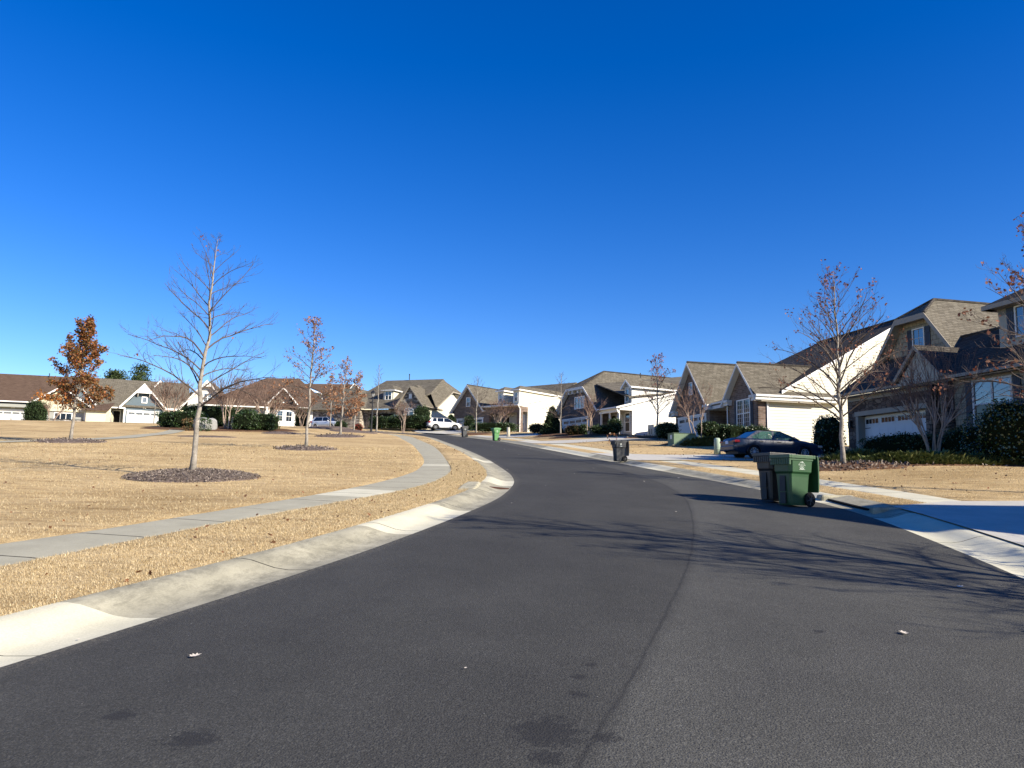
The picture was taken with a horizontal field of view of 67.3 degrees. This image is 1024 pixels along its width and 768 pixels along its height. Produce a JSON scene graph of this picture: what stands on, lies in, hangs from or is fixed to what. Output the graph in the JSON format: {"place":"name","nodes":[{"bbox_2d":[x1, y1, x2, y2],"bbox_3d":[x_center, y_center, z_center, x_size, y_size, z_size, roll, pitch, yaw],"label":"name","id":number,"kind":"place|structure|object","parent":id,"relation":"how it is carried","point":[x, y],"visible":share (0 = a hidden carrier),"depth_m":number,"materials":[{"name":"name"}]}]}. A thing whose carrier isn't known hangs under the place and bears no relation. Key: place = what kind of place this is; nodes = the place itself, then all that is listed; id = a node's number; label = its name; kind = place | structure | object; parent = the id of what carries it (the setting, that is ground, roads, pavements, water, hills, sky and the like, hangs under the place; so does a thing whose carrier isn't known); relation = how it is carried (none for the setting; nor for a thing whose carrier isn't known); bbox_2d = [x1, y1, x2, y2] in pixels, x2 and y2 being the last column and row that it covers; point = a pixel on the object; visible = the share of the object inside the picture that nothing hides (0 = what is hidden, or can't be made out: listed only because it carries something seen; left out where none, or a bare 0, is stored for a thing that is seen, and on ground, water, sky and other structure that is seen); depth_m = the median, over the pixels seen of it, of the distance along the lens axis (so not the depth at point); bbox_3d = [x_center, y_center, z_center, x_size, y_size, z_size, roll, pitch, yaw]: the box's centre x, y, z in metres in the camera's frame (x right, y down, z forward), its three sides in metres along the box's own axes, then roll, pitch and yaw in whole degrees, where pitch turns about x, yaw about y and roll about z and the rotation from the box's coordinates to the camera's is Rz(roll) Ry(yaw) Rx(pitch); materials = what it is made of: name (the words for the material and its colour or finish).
{"place":"outdoors","nodes":[
{"label":"outdoors","id":0,"kind":"place"},
{"bbox_2d":[81,430,183,439],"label":"path","id":1,"kind":"structure","parent":0,"point":[152,434],"depth_m":53.03,"materials":[{"name":"concrete"}]},
{"bbox_2d":[0,434,450,565],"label":"sidewalk","id":2,"kind":"structure","parent":0,"point":[435,466],"depth_m":11.38,"materials":[{"name":"concrete"}]},
{"bbox_2d":[415,429,473,434],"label":"driveway","id":3,"kind":"structure","parent":0,"point":[440,431],"depth_m":96.35,"materials":[{"name":"concrete"}]},
{"bbox_2d":[426,418,461,429],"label":"hatchback","id":4,"kind":"object","parent":3,"relation":"on","point":[438,423],"visible":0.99,"depth_m":97.26,"materials":[{"name":"white paint"}]},
{"bbox_2d":[0,432,1023,767],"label":"road","id":5,"kind":"structure","parent":0,"point":[548,608],"depth_m":5.20,"materials":[{"name":"grey asphalt"}]},
{"bbox_2d":[752,452,797,500],"bbox_3d":[5.647,2.002,16.419,0.794,1.029,0.621,5,-8,-18],"label":"wheeled cart","id":6,"kind":"object","parent":5,"relation":"on","point":[768,481],"visible":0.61,"depth_m":16.21,"materials":[{"name":"black plastic"}]},
{"bbox_2d":[769,454,819,506],"bbox_3d":[5.767,1.975,15.668,0.794,1.029,0.621,5,-8,-20],"label":"wheeled cart","id":7,"kind":"object","parent":5,"relation":"on","point":[798,480],"visible":0.99,"depth_m":15.46,"materials":[{"name":"green plastic"}]},
{"bbox_2d":[0,420,1023,615],"bbox_3d":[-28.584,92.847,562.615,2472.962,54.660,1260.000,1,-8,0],"label":"ground","id":8,"kind":"structure","parent":0,"point":[11,429],"depth_m":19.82,"materials":[{"name":"beige plant"}]},
{"bbox_2d":[21,399,48,420],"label":"conifer shrub","id":9,"kind":"object","parent":8,"relation":"on","point":[35,410],"visible":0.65,"depth_m":115.30,"materials":[{"name":"green plant"}]},
{"bbox_2d":[0,373,113,421],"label":"brown roof house","id":10,"kind":"structure","parent":8,"relation":"on","point":[18,392],"depth_m":122.36,"materials":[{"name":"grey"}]},
{"bbox_2d":[0,411,24,419],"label":"garage door","id":11,"kind":"structure","parent":10,"relation":"in","point":[4,415],"depth_m":120.48,"materials":[{"name":"grey"}]},
{"bbox_2d":[30,437,106,442],"bbox_3d":[-22.612,2.941,39.362,3.651,0.584,3.719,7,-10,-38],"label":"mulch bed","id":12,"kind":"object","parent":8,"relation":"on","point":[64,440],"visible":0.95,"depth_m":38.59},
{"bbox_2d":[32,314,114,438],"bbox_3d":[-22.477,-0.284,40.032,3.565,6.732,4.588,4,-8,-22],"label":"red oak tree","id":13,"kind":"object","parent":12,"relation":"on","point":[80,359],"visible":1,"depth_m":39.68,"materials":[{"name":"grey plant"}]},
{"bbox_2d":[100,368,130,379],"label":"pine tree","id":14,"kind":"object","parent":8,"relation":"on","point":[115,374],"visible":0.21,"depth_m":172.44,"materials":[{"name":"green plant"}]},
{"bbox_2d":[73,378,189,422],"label":"blue house","id":15,"kind":"structure","parent":8,"relation":"on","point":[132,400],"depth_m":127.96,"materials":[{"name":"grey"}]},
{"bbox_2d":[127,411,157,422],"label":"garage door","id":16,"kind":"structure","parent":15,"relation":"in","point":[133,417],"depth_m":127.31,"materials":[{"name":"grey"}]},
{"bbox_2d":[123,362,154,380],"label":"pine tree","id":17,"kind":"object","parent":8,"relation":"on","point":[141,374],"visible":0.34,"depth_m":170.77,"materials":[{"name":"green plant"}]},
{"bbox_2d":[142,376,197,411],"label":"crape myrtle","id":18,"kind":"object","parent":8,"relation":"on","point":[164,393],"visible":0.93,"depth_m":79.80,"materials":[{"name":"brown plant"}]},
{"bbox_2d":[121,467,260,482],"bbox_3d":[-7.646,2.203,18.428,3.298,0.450,3.121,1,-8,0],"label":"mulch bed","id":19,"kind":"object","parent":8,"relation":"on","point":[188,475],"visible":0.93,"depth_m":17.71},
{"bbox_2d":[98,227,279,469],"bbox_3d":[-7.728,-0.819,18.806,4.093,6.240,4.136,4,-8,-17],"label":"bare tree","id":20,"kind":"object","parent":19,"relation":"on","point":[193,460],"visible":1,"depth_m":18.76,"materials":[{"name":"grey plant"}]},
{"bbox_2d":[179,380,223,411],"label":"white gable house","id":21,"kind":"structure","parent":8,"relation":"on","point":[193,400],"depth_m":122.81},
{"bbox_2d":[142,426,297,431],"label":"mulch bed","id":22,"kind":"object","parent":8,"relation":"on","point":[217,429],"visible":0.5,"depth_m":68.67,"materials":[{"name":"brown wood"}]},
{"bbox_2d":[155,411,174,426],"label":"hedge","id":23,"kind":"object","parent":22,"relation":"on","point":[163,417],"visible":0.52,"depth_m":70.18,"materials":[{"name":"green plant"}]},
{"bbox_2d":[166,410,208,427],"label":"hedge","id":24,"kind":"object","parent":22,"relation":"on","point":[178,416],"visible":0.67,"depth_m":69.61,"materials":[{"name":"green plant"}]},
{"bbox_2d":[177,404,235,426],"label":"hedge","id":25,"kind":"object","parent":22,"relation":"on","point":[214,411],"visible":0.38,"depth_m":72.41,"materials":[{"name":"green plant"}]},
{"bbox_2d":[202,373,261,427],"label":"crape myrtle","id":26,"kind":"object","parent":22,"relation":"on","point":[220,400],"visible":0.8,"depth_m":70.13,"materials":[{"name":"brown plant"}]},
{"bbox_2d":[230,411,263,429],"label":"hedge","id":27,"kind":"object","parent":22,"relation":"on","point":[246,421],"visible":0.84,"depth_m":68.42,"materials":[{"name":"green plant"}]},
{"bbox_2d":[255,412,280,430],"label":"hedge","id":28,"kind":"object","parent":22,"relation":"on","point":[268,421],"visible":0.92,"depth_m":68.82,"materials":[{"name":"green plant"}]},
{"bbox_2d":[0,434,513,666],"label":"kerb","id":29,"kind":"structure","parent":8,"relation":"on","point":[31,633],"depth_m":7.17,"materials":[{"name":"concrete"}]},
{"bbox_2d":[458,481,508,489],"bbox_3d":[-0.895,2.409,17.829,0.898,0.298,2.236,-3,-8,28],"label":"storm drain inlet","id":30,"kind":"object","parent":29,"relation":"in","point":[471,485],"visible":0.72,"depth_m":17.65,"materials":[{"name":"concrete"}]},
{"bbox_2d":[203,378,321,425],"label":"bay window house","id":31,"kind":"structure","parent":8,"relation":"on","point":[286,415],"depth_m":123.16,"materials":[{"name":"brown"}]},
{"bbox_2d":[237,376,297,415],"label":"crape myrtle","id":32,"kind":"object","parent":8,"relation":"on","point":[267,400],"visible":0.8,"depth_m":76.09,"materials":[{"name":"brown plant"}]},
{"bbox_2d":[293,407,310,426],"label":"conifer shrub","id":33,"kind":"object","parent":8,"relation":"on","point":[296,422],"visible":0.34,"depth_m":110.46,"materials":[{"name":"green plant"}]},
{"bbox_2d":[273,444,338,450],"bbox_3d":[-9.896,3.116,36.906,3.138,0.546,3.531,1,-8,0],"label":"mulch bed","id":34,"kind":"object","parent":8,"relation":"on","point":[300,447],"visible":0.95,"depth_m":36.12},
{"bbox_2d":[264,316,347,446],"bbox_3d":[-9.965,-0.093,37.331,3.972,6.606,3.491,5,-8,-27],"label":"oak tree","id":35,"kind":"object","parent":34,"relation":"on","point":[314,327],"visible":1,"depth_m":37.24,"materials":[{"name":"brown plant"}]},
{"bbox_2d":[310,417,337,426],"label":"crossover","id":36,"kind":"object","parent":8,"relation":"on","point":[320,421],"visible":0.38,"depth_m":102.43,"materials":[{"name":"silver metal"}]},
{"bbox_2d":[304,426,351,428],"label":"mulch bed","id":37,"kind":"object","parent":8,"relation":"on","point":[329,427],"visible":0.91,"depth_m":76.46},
{"bbox_2d":[320,374,344,425],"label":"oak tree","id":38,"kind":"object","parent":37,"relation":"on","point":[332,377],"visible":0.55,"depth_m":78.44,"materials":[{"name":"brown plant"}]},
{"bbox_2d":[306,384,371,409],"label":"brown gable house","id":39,"kind":"structure","parent":8,"relation":"on","point":[317,388],"depth_m":141.78,"materials":[{"name":"beige"}]},
{"bbox_2d":[316,433,365,437],"bbox_3d":[-14.356,4.282,63.943,4.233,0.704,4.800,1,-8,0],"label":"mulch bed","id":40,"kind":"object","parent":8,"relation":"on","point":[345,435],"visible":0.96,"depth_m":62.81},
{"bbox_2d":[327,356,363,434],"bbox_3d":[-14.271,0.951,64.111,3.040,6.891,2.956,-3,-8,28],"label":"oak tree","id":41,"kind":"object","parent":40,"relation":"on","point":[342,408],"visible":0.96,"depth_m":64.34,"materials":[{"name":"brown plant"}]},
{"bbox_2d":[329,429,376,433],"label":"mulch bed","id":42,"kind":"object","parent":8,"relation":"on","point":[349,430],"visible":0.93,"depth_m":71.71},
{"bbox_2d":[345,371,367,429],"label":"oak tree","id":43,"kind":"object","parent":42,"relation":"on","point":[358,386],"visible":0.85,"depth_m":73.33,"materials":[{"name":"brown plant"}]},
{"bbox_2d":[368,415,391,428],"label":"hedge","id":44,"kind":"object","parent":8,"relation":"on","point":[382,422],"visible":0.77,"depth_m":99.86,"materials":[{"name":"green plant"}]},
{"bbox_2d":[311,374,460,429],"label":"stone house","id":45,"kind":"structure","parent":8,"relation":"on","point":[438,397],"depth_m":107.78,"materials":[{"name":"beige stone"}]},
{"bbox_2d":[389,400,415,432],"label":"crape myrtle","id":46,"kind":"object","parent":8,"relation":"on","point":[404,411],"visible":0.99,"depth_m":95.32,"materials":[{"name":"brown plant"}]},
{"bbox_2d":[387,414,428,429],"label":"hedge","id":47,"kind":"object","parent":8,"relation":"on","point":[413,421],"visible":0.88,"depth_m":98.55,"materials":[{"name":"green plant"}]},
{"bbox_2d":[412,405,431,429],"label":"evergreen shrub","id":48,"kind":"object","parent":8,"relation":"on","point":[421,411],"visible":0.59,"depth_m":99.26,"materials":[{"name":"green plant"}]},
{"bbox_2d":[460,433,490,434],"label":"mulch bed","id":49,"kind":"object","parent":8,"relation":"on","point":[478,434],"visible":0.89,"depth_m":85.15,"materials":[{"name":"brown soil"}]},
{"bbox_2d":[461,377,500,432],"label":"bare tree","id":50,"kind":"object","parent":49,"relation":"on","point":[473,409],"visible":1,"depth_m":86.43,"materials":[{"name":"grey plant"}]},
{"bbox_2d":[468,421,520,431],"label":"hedge","id":51,"kind":"object","parent":8,"relation":"on","point":[484,427],"visible":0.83,"depth_m":90.50,"materials":[{"name":"green plant"}]},
{"bbox_2d":[481,398,516,422],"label":"crape myrtle","id":52,"kind":"object","parent":8,"relation":"on","point":[499,414],"visible":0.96,"depth_m":91.83,"materials":[{"name":"brown plant"}]},
{"bbox_2d":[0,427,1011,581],"bbox_3d":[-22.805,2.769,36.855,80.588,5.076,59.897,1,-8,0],"label":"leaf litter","id":53,"kind":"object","parent":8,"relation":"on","point":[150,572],"visible":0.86,"depth_m":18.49,"materials":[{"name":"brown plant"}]},
{"bbox_2d":[449,382,576,431],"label":"brown brick house","id":54,"kind":"structure","parent":8,"relation":"on","point":[531,402],"depth_m":101.06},
{"bbox_2d":[534,433,579,436],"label":"mulch bed","id":55,"kind":"object","parent":8,"relation":"on","point":[560,434],"visible":0.73,"depth_m":71.18,"materials":[{"name":"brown wood"}]},
{"bbox_2d":[545,373,581,432],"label":"bare tree","id":56,"kind":"object","parent":55,"relation":"on","point":[560,408],"visible":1,"depth_m":72.37,"materials":[{"name":"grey plant"}]},
{"bbox_2d":[549,434,639,438],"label":"mulch bed","id":57,"kind":"object","parent":8,"relation":"on","point":[582,435],"visible":0.91,"depth_m":66.39,"materials":[{"name":"brown soil"}]},
{"bbox_2d":[570,391,607,433],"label":"crape myrtle","id":58,"kind":"object","parent":57,"relation":"on","point":[590,417],"visible":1,"depth_m":68.19,"materials":[{"name":"brown plant"}]},
{"bbox_2d":[588,424,607,433],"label":"boxwood","id":59,"kind":"object","parent":57,"relation":"on","point":[599,429],"visible":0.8,"depth_m":66.86,"materials":[{"name":"green plant"}]},
{"bbox_2d":[606,418,622,434],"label":"boxwood","id":60,"kind":"object","parent":57,"relation":"on","point":[614,425],"visible":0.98,"depth_m":66.32,"materials":[{"name":"green plant"}]},
{"bbox_2d":[556,371,680,434],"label":"charcoal brick house","id":61,"kind":"structure","parent":8,"relation":"on","point":[617,391],"depth_m":72.98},
{"bbox_2d":[563,417,587,430],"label":"garage door","id":62,"kind":"structure","parent":61,"relation":"in","point":[583,420],"depth_m":76.69,"materials":[{"name":"grey metal"}]},
{"bbox_2d":[624,412,630,432],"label":"window","id":63,"kind":"structure","parent":61,"relation":"in","point":[627,415],"depth_m":70.83,"materials":[{"name":"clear glass"}]},
{"bbox_2d":[631,353,685,424],"bbox_3d":[11.766,0.920,62.330,4.446,7.043,4.327,4,-8,-17],"label":"oak tree","id":64,"kind":"object","parent":8,"relation":"on","point":[657,384],"visible":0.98,"depth_m":62.40,"materials":[{"name":"brown plant"}]},
{"bbox_2d":[654,421,681,439],"bbox_3d":[11.673,3.524,57.635,2.012,1.545,1.926,1,-8,0],"label":"ball shrub","id":65,"kind":"object","parent":8,"relation":"on","point":[662,429],"visible":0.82,"depth_m":57.15,"materials":[{"name":"green plant"}]},
{"bbox_2d":[372,431,1023,578],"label":"kerb","id":66,"kind":"structure","parent":8,"relation":"on","point":[1003,555],"depth_m":12.62,"materials":[{"name":"concrete"}]},
{"bbox_2d":[610,440,628,461],"bbox_3d":[4.612,2.870,32.833,0.697,0.903,0.545,3,-8,-14],"label":"wheeled cart","id":67,"kind":"object","parent":66,"relation":"on","point":[620,450],"visible":1,"depth_m":32.64,"materials":[{"name":"grey plastic"}]},
{"bbox_2d":[694,421,722,436],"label":"ball shrub","id":68,"kind":"object","parent":8,"relation":"on","point":[709,428],"visible":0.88,"depth_m":49.17,"materials":[{"name":"green plant"}]},
{"bbox_2d":[715,423,750,439],"bbox_3d":[14.017,3.266,50.660,2.276,1.252,4.296,3,-8,-10],"label":"hedge","id":69,"kind":"object","parent":8,"relation":"on","point":[727,431],"visible":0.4,"depth_m":49.09,"materials":[{"name":"green plant"}]},
{"bbox_2d":[742,424,771,438],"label":"boxwood","id":70,"kind":"object","parent":8,"relation":"on","point":[758,427],"visible":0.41,"depth_m":48.96,"materials":[{"name":"green plant"}]},
{"bbox_2d":[668,319,893,444],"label":"brick house","id":71,"kind":"structure","parent":8,"relation":"on","point":[737,385],"depth_m":53.47,"materials":[{"name":"beige"}]},
{"bbox_2d":[679,414,704,437],"bbox_3d":[14.207,3.646,60.728,0.120,2.150,4.650,3,-8,-12],"label":"garage door","id":72,"kind":"structure","parent":71,"relation":"in","point":[683,422],"depth_m":61.09,"materials":[{"name":"grey metal"}]},
{"bbox_2d":[736,398,750,426],"bbox_3d":[15.954,2.027,53.005,0.110,1.960,1.820,3,-8,-12],"label":"window","id":73,"kind":"structure","parent":71,"relation":"in","point":[743,418],"depth_m":52.97,"materials":[{"name":"white glass"}]},
{"bbox_2d":[811,412,846,456],"bbox_3d":[15.892,2.666,38.621,1.688,2.505,1.783,1,-8,0],"label":"evergreen shrub","id":74,"kind":"object","parent":8,"relation":"on","point":[826,434],"visible":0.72,"depth_m":38.15,"materials":[{"name":"green plant"}]},
{"bbox_2d":[817,495,905,513],"bbox_3d":[7.302,2.575,16.224,0.768,0.438,3.000,1,-8,0],"label":"storm drain inlet","id":75,"kind":"object","parent":8,"relation":"on","point":[874,507],"visible":0.58,"depth_m":16.02,"materials":[{"name":"concrete"}]},
{"bbox_2d":[819,459,913,470],"bbox_3d":[11.848,2.903,26.822,4.314,0.670,2.715,1,-8,0],"label":"mulch bed","id":76,"kind":"object","parent":8,"relation":"on","point":[860,464],"visible":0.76,"depth_m":26.05,"materials":[{"name":"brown wood"}]},
{"bbox_2d":[750,259,918,462],"bbox_3d":[11.473,-0.741,27.756,5.536,7.599,5.584,-2,-8,22],"label":"oak tree","id":77,"kind":"object","parent":76,"relation":"on","point":[839,373],"visible":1,"depth_m":27.20,"materials":[{"name":"brown plant"}]},
{"bbox_2d":[819,459,1023,466],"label":"mulch bed","id":78,"kind":"object","parent":8,"relation":"on","point":[1010,465],"visible":0.12,"depth_m":26.80,"materials":[{"name":"brown soil"}]},
{"bbox_2d":[818,447,890,460],"bbox_3d":[13.537,2.742,29.947,3.488,0.735,2.469,1,-8,0],"label":"juniper groundcover","id":79,"kind":"object","parent":78,"relation":"on","point":[854,452],"visible":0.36,"depth_m":29.70,"materials":[{"name":"green plant"}]},
{"bbox_2d":[838,447,1023,464],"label":"juniper groundcover","id":80,"kind":"object","parent":78,"relation":"on","point":[943,456],"visible":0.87,"depth_m":27.24,"materials":[{"name":"green plant"}]},
{"bbox_2d":[958,411,987,453],"bbox_3d":[17.268,2.030,28.637,1.069,2.022,1.087,1,-8,0],"label":"camellia","id":81,"kind":"object","parent":78,"relation":"on","point":[966,431],"visible":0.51,"depth_m":28.78,"materials":[{"name":"green plant"}]},
{"bbox_2d":[974,396,1023,463],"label":"camellia","id":82,"kind":"object","parent":78,"relation":"on","point":[1002,429],"visible":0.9,"depth_m":27.20,"materials":[{"name":"green plant"}]},
{"bbox_2d":[833,288,1023,450],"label":"shake gable house","id":83,"kind":"structure","parent":8,"relation":"on","point":[939,321],"depth_m":37.92,"materials":[{"name":"brown stone"}]},
{"bbox_2d":[865,410,925,439],"bbox_3d":[19.519,2.549,38.938,0.090,2.150,4.870,3,-8,-12],"label":"garage door","id":84,"kind":"structure","parent":83,"relation":"in","point":[874,425],"depth_m":39.35,"materials":[{"name":"grey metal"}]},
{"bbox_2d":[912,326,924,345],"bbox_3d":[21.492,-2.202,40.641,0.110,1.540,0.880,3,-8,-12],"label":"window","id":85,"kind":"structure","parent":83,"relation":"in","point":[918,335],"depth_m":40.67,"materials":[{"name":"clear glass"}]},
{"bbox_2d":[971,375,1013,425],"bbox_3d":[20.489,0.801,32.783,0.110,2.130,2.080,3,-8,-12],"label":"window","id":86,"kind":"structure","parent":83,"relation":"in","point":[986,387],"depth_m":32.99,"materials":[{"name":"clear glass"}]},
{"bbox_2d":[1013,304,1023,337],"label":"window","id":87,"kind":"structure","parent":83,"relation":"in","point":[1018,310],"depth_m":33.13,"materials":[{"name":"blue glass"}]},
{"bbox_2d":[936,423,985,454],"bbox_3d":[19.840,2.336,30.665,2.527,1.919,7.565,3,-8,-10],"label":"hedge","id":88,"kind":"object","parent":8,"relation":"on","point":[952,440],"visible":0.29,"depth_m":32.10,"materials":[{"name":"green plant"}]},
{"bbox_2d":[930,212,1023,403],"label":"oak tree","id":89,"kind":"object","parent":8,"relation":"on","point":[1012,279],"visible":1,"depth_m":18.92,"materials":[{"name":"brown plant"}]},
{"bbox_2d":[0,0,1023,409],"label":"sky","id":90,"kind":"structure","parent":0,"point":[503,193],"materials":[{"name":"blue"}]},
{"bbox_2d":[520,437,643,442],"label":"driveway","id":91,"kind":"structure","parent":0,"point":[588,440],"depth_m":60.39,"materials":[{"name":"concrete"}]},
{"bbox_2d":[454,433,957,502],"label":"sidewalk","id":92,"kind":"structure","parent":0,"point":[904,495],"depth_m":21.01,"materials":[{"name":"concrete"}]},
{"bbox_2d":[594,453,822,459],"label":"driveway","id":93,"kind":"structure","parent":0,"point":[673,457],"depth_m":36.37,"materials":[{"name":"concrete"}]},
{"bbox_2d":[720,430,822,457],"bbox_3d":[12.361,2.906,36.669,4.552,1.347,1.962,2,-8,-9],"label":"sedan","id":94,"kind":"object","parent":93,"relation":"on","point":[744,444],"visible":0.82,"depth_m":35.94,"materials":[{"name":"blue paint"}]},
{"bbox_2d":[893,501,1023,544],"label":"driveway","id":95,"kind":"structure","parent":0,"point":[1003,519],"depth_m":13.82,"materials":[{"name":"concrete"}]},
{"bbox_3d":[11.825,3.797,48.337,5.147,0.485,3.915,1,-7,0],"label":"mulch bed","id":96,"kind":"object","parent":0,"visible":0},
{"bbox_2d":[666,433,695,445],"bbox_3d":[10.427,3.433,47.287,1.615,0.779,0.990,3,-8,-12],"label":"transformer cabinet","id":97,"kind":"object","parent":96,"relation":"on","point":[675,439],"visible":0.85,"depth_m":46.86,"materials":[{"name":"metal"}]},
{"bbox_2d":[666,378,712,437],"bbox_3d":[11.171,1.774,48.412,2.958,4.334,2.956,1,-8,0],"label":"crape myrtle","id":98,"kind":"object","parent":96,"relation":"on","point":[688,413],"visible":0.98,"depth_m":48.08,"materials":[{"name":"brown plant"}]},
{"bbox_2d":[678,435,722,445],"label":"juniper groundcover","id":99,"kind":"object","parent":96,"relation":"on","point":[704,441],"visible":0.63,"depth_m":46.67,"materials":[{"name":"green plant"}]},
{"bbox_3d":[17.411,3.378,33.619,4.324,0.368,7.480,1,-7,0],"label":"mulch bed","id":100,"kind":"object","parent":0,"visible":0},
{"bbox_2d":[857,431,944,452],"bbox_3d":[18.063,2.975,35.553,2.112,1.555,5.228,3,-8,-12],"label":"hedge","id":101,"kind":"object","parent":100,"relation":"on","point":[904,442],"visible":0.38,"depth_m":34.70,"materials":[{"name":"green plant"}]},
{"bbox_2d":[847,338,1012,451],"bbox_3d":[16.823,0.721,31.815,5.473,5.252,5.182,1,-8,0],"label":"crape myrtle","id":102,"kind":"object","parent":100,"relation":"on","point":[917,422],"visible":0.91,"depth_m":30.97,"materials":[{"name":"brown plant"}]},
{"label":"mulch bed","id":103,"kind":"object","parent":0,"visible":0},
{"bbox_2d":[538,406,564,434],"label":"conifer shrub","id":104,"kind":"object","parent":103,"relation":"on","point":[551,425],"visible":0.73,"depth_m":75.58,"materials":[{"name":"green plant"}]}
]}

